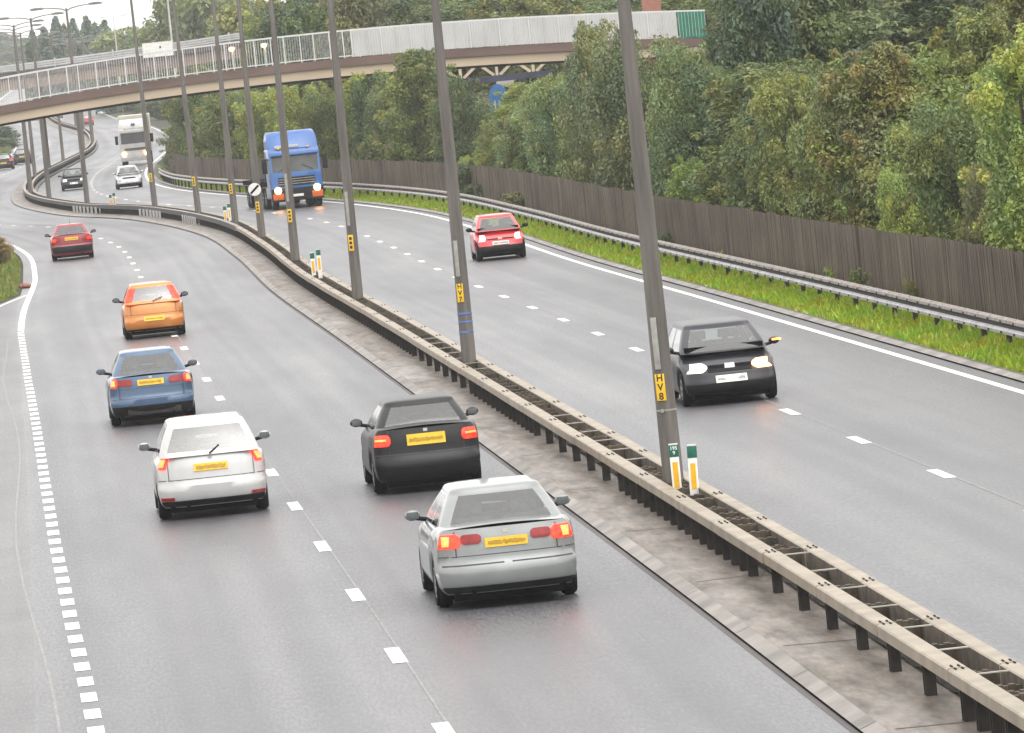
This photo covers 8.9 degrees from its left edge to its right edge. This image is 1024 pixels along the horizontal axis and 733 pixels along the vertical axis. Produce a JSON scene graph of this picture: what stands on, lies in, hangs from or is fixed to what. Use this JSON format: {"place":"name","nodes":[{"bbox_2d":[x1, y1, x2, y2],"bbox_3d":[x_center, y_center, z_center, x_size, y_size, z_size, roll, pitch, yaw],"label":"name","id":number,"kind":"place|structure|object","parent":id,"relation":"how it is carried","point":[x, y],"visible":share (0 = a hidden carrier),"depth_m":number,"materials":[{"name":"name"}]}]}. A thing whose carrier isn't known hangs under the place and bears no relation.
{"place":"outdoors","nodes":[
{"label":"outdoors","id":0,"kind":"place"},
{"bbox_2d":[0,295,34,732],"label":"slip road","id":1,"kind":"structure","parent":0,"point":[17,698],"depth_m":97.05,"materials":[{"name":"grey asphalt"}]},
{"bbox_2d":[3,338,61,732],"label":"worn seam","id":2,"kind":"object","parent":1,"relation":"on","point":[38,639],"visible":1,"depth_m":92.26,"materials":[{"name":"paint"}]},
{"bbox_2d":[0,0,285,38],"label":"sky","id":3,"kind":"structure","parent":0,"point":[108,9],"materials":[{"name":"white"}]},
{"bbox_2d":[0,91,1023,732],"bbox_3d":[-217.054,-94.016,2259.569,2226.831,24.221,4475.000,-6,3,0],"label":"ground","id":4,"kind":"structure","parent":0,"point":[160,123],"depth_m":152.48,"materials":[{"name":"soil"}]},
{"bbox_2d":[0,248,20,301],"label":"verge grass","id":5,"kind":"structure","parent":4,"relation":"on","point":[10,270],"depth_m":239.83,"materials":[{"name":"green plant"}]},
{"bbox_2d":[0,37,38,62],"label":"tree","id":6,"kind":"object","parent":4,"relation":"on","point":[6,50],"visible":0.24,"depth_m":1993.00,"materials":[{"name":"green plant"}]},
{"bbox_2d":[24,31,52,99],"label":"tree","id":7,"kind":"object","parent":4,"relation":"on","point":[28,48],"visible":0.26,"depth_m":1103.82,"materials":[{"name":"green plant"}]},
{"bbox_2d":[48,16,69,95],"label":"tree","id":8,"kind":"object","parent":4,"relation":"on","point":[56,25],"visible":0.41,"depth_m":1103.60,"materials":[{"name":"green plant"}]},
{"bbox_2d":[87,35,128,113],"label":"tree","id":9,"kind":"object","parent":4,"relation":"on","point":[111,45],"visible":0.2,"depth_m":981.80,"materials":[{"name":"green plant"}]},
{"bbox_2d":[88,26,141,111],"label":"tree","id":10,"kind":"object","parent":4,"relation":"on","point":[110,34],"visible":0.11,"depth_m":983.22,"materials":[{"name":"green plant"}]},
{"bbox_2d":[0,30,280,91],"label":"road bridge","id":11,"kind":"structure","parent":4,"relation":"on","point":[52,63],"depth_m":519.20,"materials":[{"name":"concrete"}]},
{"bbox_2d":[115,25,171,112],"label":"tree","id":12,"kind":"object","parent":4,"relation":"on","point":[130,45],"visible":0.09,"depth_m":945.03,"materials":[{"name":"green plant"}]},
{"bbox_2d":[138,0,220,111],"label":"tree","id":13,"kind":"object","parent":4,"relation":"on","point":[160,13],"visible":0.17,"depth_m":833.00,"materials":[{"name":"green plant"}]},
{"bbox_2d":[159,79,244,171],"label":"tree","id":14,"kind":"object","parent":4,"relation":"on","point":[175,113],"visible":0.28,"depth_m":428.74,"materials":[{"name":"green plant"}]},
{"bbox_2d":[161,0,254,77],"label":"tree","id":15,"kind":"object","parent":4,"relation":"on","point":[196,17],"visible":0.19,"depth_m":743.25,"materials":[{"name":"green plant"}]},
{"bbox_2d":[195,89,268,158],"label":"tree","id":16,"kind":"object","parent":4,"relation":"on","point":[210,120],"visible":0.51,"depth_m":395.53,"materials":[{"name":"green plant"}]},
{"bbox_2d":[197,0,286,101],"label":"tree","id":17,"kind":"object","parent":4,"relation":"on","point":[229,22],"visible":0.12,"depth_m":567.86,"materials":[{"name":"green plant"}]},
{"bbox_2d":[238,10,279,131],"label":"tree","id":18,"kind":"object","parent":4,"relation":"on","point":[249,27],"visible":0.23,"depth_m":469.22,"materials":[{"name":"green plant"}]},
{"bbox_2d":[231,85,297,158],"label":"tree","id":19,"kind":"object","parent":4,"relation":"on","point":[262,102],"visible":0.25,"depth_m":370.37,"materials":[{"name":"green plant"}]},
{"bbox_2d":[246,0,315,94],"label":"tree","id":20,"kind":"object","parent":4,"relation":"on","point":[264,29],"visible":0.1,"depth_m":467.39,"materials":[{"name":"green plant"}]},
{"bbox_2d":[264,81,334,158],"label":"tree","id":21,"kind":"object","parent":4,"relation":"on","point":[292,104],"visible":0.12,"depth_m":353.06,"materials":[{"name":"green plant"}]},
{"bbox_2d":[270,0,361,111],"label":"tree","id":22,"kind":"object","parent":4,"relation":"on","point":[299,22],"visible":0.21,"depth_m":383.14,"materials":[{"name":"green plant"}]},
{"bbox_2d":[296,86,354,159],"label":"tree","id":23,"kind":"object","parent":4,"relation":"on","point":[318,115],"visible":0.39,"depth_m":340.03,"materials":[{"name":"green plant"}]},
{"bbox_2d":[312,0,396,95],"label":"tree","id":24,"kind":"object","parent":4,"relation":"on","point":[349,14],"visible":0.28,"depth_m":378.11,"materials":[{"name":"green plant"}]},
{"bbox_2d":[334,68,395,159],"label":"tree","id":25,"kind":"object","parent":4,"relation":"on","point":[347,84],"visible":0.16,"depth_m":332.84,"materials":[{"name":"green plant"}]},
{"bbox_2d":[344,74,399,159],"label":"tree","id":26,"kind":"object","parent":4,"relation":"on","point":[357,89],"visible":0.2,"depth_m":331.38,"materials":[{"name":"green plant"}]},
{"bbox_2d":[355,84,418,160],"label":"tree","id":27,"kind":"object","parent":4,"relation":"on","point":[375,101],"visible":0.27,"depth_m":325.59,"materials":[{"name":"green plant"}]},
{"bbox_2d":[359,0,435,88],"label":"tree","id":28,"kind":"object","parent":4,"relation":"on","point":[401,7],"visible":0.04,"depth_m":389.25,"materials":[{"name":"green plant"}]},
{"bbox_2d":[372,93,429,161],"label":"tree","id":29,"kind":"object","parent":4,"relation":"on","point":[396,156],"visible":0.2,"depth_m":320.87,"materials":[{"name":"green plant"}]},
{"bbox_2d":[379,47,471,162],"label":"tree","id":30,"kind":"object","parent":4,"relation":"on","point":[407,99],"visible":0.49,"depth_m":316.02,"materials":[{"name":"green plant"}]},
{"bbox_2d":[0,89,851,732],"bbox_3d":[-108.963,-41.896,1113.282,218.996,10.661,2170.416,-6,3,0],"label":"carriageway","id":31,"kind":"structure","parent":4,"relation":"on","point":[246,619],"depth_m":86.83,"materials":[{"name":"grey asphalt"}]},
{"bbox_2d":[0,91,37,329],"bbox_3d":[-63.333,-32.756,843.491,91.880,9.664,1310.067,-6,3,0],"label":"edge line","id":32,"kind":"object","parent":31,"relation":"on","point":[28,297],"visible":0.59,"depth_m":228.20,"materials":[{"name":"paint"}]},
{"bbox_2d":[18,329,104,732],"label":"exit line","id":33,"kind":"object","parent":31,"relation":"on","point":[89,697],"visible":1,"depth_m":92.09,"materials":[{"name":"paint"}]},
{"bbox_2d":[45,222,95,260],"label":"car","id":34,"kind":"object","parent":31,"relation":"on","point":[69,239],"visible":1,"depth_m":260.92,"materials":[{"name":"red paint"}]},
{"bbox_2d":[96,346,196,425],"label":"car","id":35,"kind":"object","parent":31,"relation":"on","point":[149,382],"visible":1,"depth_m":130.74,"materials":[{"name":"blue metal"}]},
{"bbox_2d":[112,280,187,339],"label":"car","id":36,"kind":"object","parent":31,"relation":"on","point":[149,307],"visible":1,"depth_m":174.41,"materials":[{"name":"orange paint"}]},
{"bbox_2d":[138,411,269,518],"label":"car","id":37,"kind":"object","parent":31,"relation":"on","point":[207,461],"visible":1,"depth_m":101.74,"materials":[{"name":"silver metal"}]},
{"bbox_2d":[3,125,454,732],"bbox_3d":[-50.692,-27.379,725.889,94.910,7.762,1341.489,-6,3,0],"label":"lane line","id":38,"kind":"object","parent":31,"relation":"on","point":[395,653],"visible":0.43,"depth_m":84.54,"materials":[{"name":"paint"}]},
{"bbox_2d":[93,235,447,721],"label":"worn seam","id":39,"kind":"object","parent":31,"relation":"on","point":[395,644],"visible":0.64,"depth_m":87.13,"materials":[{"name":"asphalt"}]},
{"bbox_2d":[350,393,481,492],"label":"car","id":40,"kind":"object","parent":31,"relation":"on","point":[419,439],"visible":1,"depth_m":102.66,"materials":[{"name":"black paint"}]},
{"bbox_2d":[10,194,859,732],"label":"drainage gap","id":41,"kind":"object","parent":31,"relation":"on","point":[762,660],"visible":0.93,"depth_m":82.88,"materials":[{"name":"grey concrete"}]},
{"bbox_2d":[404,475,576,606],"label":"car","id":42,"kind":"object","parent":31,"relation":"on","point":[494,537],"visible":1,"depth_m":80.32,"materials":[{"name":"silver metal"}]},
{"bbox_2d":[11,121,890,732],"bbox_3d":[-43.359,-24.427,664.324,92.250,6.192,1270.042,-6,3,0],"label":"kerb","id":43,"kind":"structure","parent":4,"relation":"on","point":[805,679],"depth_m":83.91,"materials":[{"name":"concrete"}]},
{"bbox_2d":[425,73,498,167],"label":"tree","id":44,"kind":"object","parent":4,"relation":"on","point":[457,95],"visible":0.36,"depth_m":297.37,"materials":[{"name":"green plant"}]},
{"bbox_2d":[427,1,508,94],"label":"tree","id":45,"kind":"object","parent":4,"relation":"on","point":[448,11],"visible":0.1,"depth_m":383.71,"materials":[{"name":"green plant"}]},
{"bbox_2d":[471,119,505,168],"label":"tree","id":46,"kind":"object","parent":4,"relation":"on","point":[485,158],"visible":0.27,"depth_m":279.53,"materials":[{"name":"green plant"}]},
{"bbox_2d":[447,64,551,94],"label":"truss frame","id":47,"kind":"object","parent":4,"relation":"on","point":[501,79],"visible":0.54,"depth_m":343.70,"materials":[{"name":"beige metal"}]},
{"bbox_2d":[13,118,1005,732],"bbox_3d":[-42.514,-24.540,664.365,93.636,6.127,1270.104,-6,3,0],"label":"central reserve","id":48,"kind":"structure","parent":4,"relation":"on","point":[867,682],"depth_m":82.25,"materials":[{"name":"concrete"}]},
{"bbox_2d":[0,19,44,193],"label":"lamp post","id":49,"kind":"object","parent":48,"relation":"on","point":[28,171],"visible":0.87,"depth_m":415.94,"materials":[{"name":"metal"}]},
{"bbox_2d":[0,12,63,198],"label":"lamp post","id":50,"kind":"object","parent":48,"relation":"on","point":[46,169],"visible":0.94,"depth_m":384.79,"materials":[{"name":"metal"}]},
{"bbox_2d":[29,1,102,211],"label":"lamp post","id":51,"kind":"object","parent":48,"relation":"on","point":[83,168],"visible":1,"depth_m":355.09,"materials":[{"name":"grey metal"}]},
{"bbox_2d":[130,0,157,206],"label":"lamp post","id":52,"kind":"object","parent":48,"relation":"on","point":[149,161],"visible":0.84,"depth_m":323.02,"materials":[{"name":"grey metal"}]},
{"bbox_2d":[172,0,200,222],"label":"lamp post","id":53,"kind":"object","parent":48,"relation":"on","point":[196,195],"visible":0.88,"depth_m":298.42,"materials":[{"name":"grey metal"}]},
{"bbox_2d":[211,0,238,223],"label":"lamp post","id":54,"kind":"object","parent":48,"relation":"on","point":[232,191],"visible":0.88,"depth_m":272.87,"materials":[{"name":"grey metal"}]},
{"bbox_2d":[236,0,265,236],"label":"lamp post","id":55,"kind":"object","parent":48,"relation":"on","point":[256,179],"visible":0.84,"depth_m":245.71,"materials":[{"name":"grey metal"}]},
{"bbox_2d":[268,0,299,260],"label":"lamp post","id":56,"kind":"object","parent":48,"relation":"on","point":[292,224],"visible":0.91,"depth_m":211.44,"materials":[{"name":"grey metal"}]},
{"bbox_2d":[327,0,362,298],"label":"lamp post","id":57,"kind":"object","parent":48,"relation":"on","point":[354,259],"visible":0.9,"depth_m":173.10,"materials":[{"name":"grey metal"}]},
{"bbox_2d":[431,0,475,383],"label":"lamp post","id":58,"kind":"object","parent":48,"relation":"on","point":[466,334],"visible":0.93,"depth_m":131.95,"materials":[{"name":"grey metal"}]},
{"bbox_2d":[23,117,1023,732],"bbox_3d":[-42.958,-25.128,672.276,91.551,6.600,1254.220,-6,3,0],"label":"safety barrier","id":59,"kind":"object","parent":48,"relation":"on","point":[985,679],"visible":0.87,"depth_m":85.41,"materials":[{"name":"grey metal"}]},
{"bbox_2d":[687,444,698,494],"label":"marker post","id":60,"kind":"object","parent":59,"relation":"on","point":[692,467],"visible":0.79,"depth_m":89.42,"materials":[{"name":"white plastic"}]},
{"bbox_2d":[617,0,683,482],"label":"lamp post","id":61,"kind":"object","parent":48,"relation":"on","point":[666,413],"visible":0.99,"depth_m":91.25,"materials":[{"name":"metal"}]},
{"bbox_2d":[668,443,681,488],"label":"marker post","id":62,"kind":"object","parent":48,"relation":"on","point":[675,465],"visible":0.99,"depth_m":90.00,"materials":[{"name":"white plastic"}]},
{"bbox_2d":[464,0,557,88],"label":"tree","id":63,"kind":"object","parent":4,"relation":"on","point":[521,8],"visible":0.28,"depth_m":380.32,"materials":[{"name":"green plant"}]},
{"bbox_2d":[488,80,558,131],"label":"tree","id":64,"kind":"object","parent":4,"relation":"on","point":[507,103],"visible":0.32,"depth_m":321.54,"materials":[{"name":"green plant"}]},
{"bbox_2d":[499,109,550,175],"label":"tree","id":65,"kind":"object","parent":4,"relation":"on","point":[507,124],"visible":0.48,"depth_m":267.61,"materials":[{"name":"green plant"}]},
{"bbox_2d":[491,94,565,196],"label":"tree","id":66,"kind":"object","parent":4,"relation":"on","point":[499,148],"visible":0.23,"depth_m":267.09,"materials":[{"name":"green plant"}]},
{"bbox_2d":[37,110,1023,664],"bbox_3d":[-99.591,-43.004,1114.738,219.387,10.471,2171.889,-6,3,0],"label":"carriageway","id":67,"kind":"structure","parent":4,"relation":"on","point":[949,550],"depth_m":116.48,"materials":[{"name":"grey asphalt"}]},
{"bbox_2d":[112,165,143,188],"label":"car","id":68,"kind":"object","parent":67,"relation":"on","point":[130,178],"visible":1,"depth_m":418.38,"materials":[{"name":"silver metal"}]},
{"bbox_2d":[115,113,153,165],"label":"lorry","id":69,"kind":"object","parent":67,"relation":"on","point":[131,138],"visible":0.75,"depth_m":530.89,"materials":[{"name":"white paint"}]},
{"bbox_2d":[243,128,327,209],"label":"lorry","id":70,"kind":"object","parent":67,"relation":"on","point":[307,182],"visible":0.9,"depth_m":313.81,"materials":[{"name":"blue paint"}]},
{"bbox_2d":[466,212,527,261],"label":"car","id":71,"kind":"object","parent":67,"relation":"on","point":[504,237],"visible":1,"depth_m":209.51,"materials":[{"name":"red paint"}]},
{"bbox_2d":[92,123,1023,510],"bbox_3d":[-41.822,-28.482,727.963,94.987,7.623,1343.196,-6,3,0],"label":"lane line","id":72,"kind":"object","parent":67,"relation":"on","point":[864,441],"visible":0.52,"depth_m":114.36,"materials":[{"name":"paint"}]},
{"bbox_2d":[101,112,1023,393],"bbox_3d":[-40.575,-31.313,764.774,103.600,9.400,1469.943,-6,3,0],"label":"edge line","id":73,"kind":"object","parent":67,"relation":"on","point":[717,302],"visible":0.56,"depth_m":148.88,"materials":[{"name":"paint"}]},
{"bbox_2d":[153,165,1023,380],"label":"kerb","id":74,"kind":"structure","parent":67,"relation":"on","point":[913,347],"depth_m":152.37,"materials":[{"name":"concrete"}]},
{"bbox_2d":[668,316,780,406],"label":"car","id":75,"kind":"object","parent":67,"relation":"on","point":[736,365],"visible":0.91,"depth_m":118.47,"materials":[{"name":"grey paint"}]},
{"bbox_2d":[500,0,584,80],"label":"tree","id":76,"kind":"object","parent":4,"relation":"on","point":[557,5],"visible":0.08,"depth_m":389.54,"materials":[{"name":"green plant"}]},
{"bbox_2d":[519,71,597,182],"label":"tree","id":77,"kind":"object","parent":4,"relation":"on","point":[535,141],"visible":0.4,"depth_m":253.55,"materials":[{"name":"green plant"}]},
{"bbox_2d":[154,163,1023,374],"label":"verge","id":78,"kind":"structure","parent":4,"relation":"on","point":[162,168],"depth_m":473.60,"materials":[{"name":"plant"}]},
{"bbox_2d":[158,168,1023,342],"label":"guard rail","id":79,"kind":"object","parent":78,"relation":"on","point":[983,321],"visible":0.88,"depth_m":166.77,"materials":[{"name":"metal"}]},
{"bbox_2d":[166,152,1023,320],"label":"timber fence","id":80,"kind":"object","parent":78,"relation":"on","point":[980,277],"visible":0.63,"depth_m":171.46,"materials":[{"name":"brown wood"}]},
{"bbox_2d":[557,18,647,190],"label":"tree","id":81,"kind":"object","parent":4,"relation":"on","point":[582,67],"visible":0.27,"depth_m":234.48,"materials":[{"name":"green plant"}]},
{"bbox_2d":[573,29,685,191],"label":"tree","id":82,"kind":"object","parent":4,"relation":"on","point":[606,114],"visible":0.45,"depth_m":222.51,"materials":[{"name":"green plant"}]},
{"bbox_2d":[641,37,714,197],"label":"tree","id":83,"kind":"object","parent":4,"relation":"on","point":[655,135],"visible":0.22,"depth_m":203.29,"materials":[{"name":"green plant"}]},
{"bbox_2d":[660,0,728,38],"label":"tree","id":84,"kind":"object","parent":4,"relation":"on","point":[692,5],"visible":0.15,"depth_m":375.74,"materials":[{"name":"green plant"}]},
{"bbox_2d":[661,155,737,205],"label":"tree","id":85,"kind":"object","parent":4,"relation":"on","point":[682,170],"visible":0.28,"depth_m":196.49,"materials":[{"name":"green plant"}]},
{"bbox_2d":[653,60,753,204],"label":"tree","id":86,"kind":"object","parent":4,"relation":"on","point":[678,144],"visible":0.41,"depth_m":197.78,"materials":[{"name":"green plant"}]},
{"bbox_2d":[680,54,816,204],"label":"tree","id":87,"kind":"object","parent":4,"relation":"on","point":[750,75],"visible":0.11,"depth_m":187.84,"materials":[{"name":"green plant"}]},
{"bbox_2d":[715,115,788,212],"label":"tree","id":88,"kind":"object","parent":4,"relation":"on","point":[731,193],"visible":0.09,"depth_m":182.67,"materials":[{"name":"green plant"}]},
{"bbox_2d":[706,0,807,113],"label":"tree","id":89,"kind":"object","parent":4,"relation":"on","point":[729,45],"visible":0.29,"depth_m":204.04,"materials":[{"name":"green plant"}]},
{"bbox_2d":[715,58,837,215],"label":"tree","id":90,"kind":"object","parent":4,"relation":"on","point":[751,201],"visible":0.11,"depth_m":178.29,"materials":[{"name":"green plant"}]},
{"bbox_2d":[741,69,827,216],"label":"tree","id":91,"kind":"object","parent":4,"relation":"on","point":[775,121],"visible":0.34,"depth_m":174.45,"materials":[{"name":"green plant"}]},
{"bbox_2d":[744,0,862,80],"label":"tree","id":92,"kind":"object","parent":4,"relation":"on","point":[816,20],"visible":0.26,"depth_m":213.68,"materials":[{"name":"green plant"}]},
{"bbox_2d":[781,90,856,221],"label":"tree","id":93,"kind":"object","parent":4,"relation":"on","point":[811,209],"visible":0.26,"depth_m":166.43,"materials":[{"name":"green plant"}]},
{"bbox_2d":[749,0,927,74],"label":"tree","id":94,"kind":"object","parent":4,"relation":"on","point":[871,32],"visible":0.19,"depth_m":215.66,"materials":[{"name":"green plant"}]},
{"bbox_2d":[801,41,929,230],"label":"tree","id":95,"kind":"object","parent":4,"relation":"on","point":[883,72],"visible":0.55,"depth_m":160.29,"materials":[{"name":"green plant"}]},
{"bbox_2d":[802,44,975,228],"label":"tree","id":96,"kind":"object","parent":4,"relation":"on","point":[928,78],"visible":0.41,"depth_m":160.78,"materials":[{"name":"green plant"}]},
{"bbox_2d":[874,159,932,236],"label":"tree","id":97,"kind":"object","parent":4,"relation":"on","point":[888,189],"visible":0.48,"depth_m":150.83,"materials":[{"name":"green plant"}]},
{"bbox_2d":[855,113,981,238],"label":"tree","id":98,"kind":"object","parent":4,"relation":"on","point":[898,139],"visible":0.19,"depth_m":151.47,"materials":[{"name":"green plant"}]},
{"bbox_2d":[870,0,1001,70],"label":"tree","id":99,"kind":"object","parent":4,"relation":"on","point":[943,8],"visible":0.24,"depth_m":217.84,"materials":[{"name":"green plant"}]},
{"bbox_2d":[899,90,1022,243],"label":"tree","id":100,"kind":"object","parent":4,"relation":"on","point":[933,174],"visible":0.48,"depth_m":144.52,"materials":[{"name":"green plant"}]},
{"bbox_2d":[927,0,1023,153],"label":"tree","id":101,"kind":"object","parent":4,"relation":"on","point":[976,35],"visible":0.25,"depth_m":164.24,"materials":[{"name":"green plant"}]},
{"bbox_2d":[954,158,1011,246],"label":"tree","id":102,"kind":"object","parent":4,"relation":"on","point":[973,215],"visible":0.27,"depth_m":137.82,"materials":[{"name":"green plant"}]},
{"bbox_2d":[952,0,1023,74],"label":"tree","id":103,"kind":"object","parent":4,"relation":"on","point":[1016,15],"visible":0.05,"depth_m":179.28,"materials":[{"name":"green plant"}]},
{"bbox_2d":[957,22,1023,252],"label":"tree","id":104,"kind":"object","parent":4,"relation":"on","point":[1005,226],"visible":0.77,"depth_m":135.49,"materials":[{"name":"green plant"}]},
{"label":"brick abutment","id":105,"kind":"object","parent":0,"visible":0},
{"bbox_2d":[0,10,706,125],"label":"footbridge","id":106,"kind":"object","parent":105,"relation":"on","point":[518,32],"visible":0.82,"depth_m":334.62,"materials":[{"name":"white paint"}]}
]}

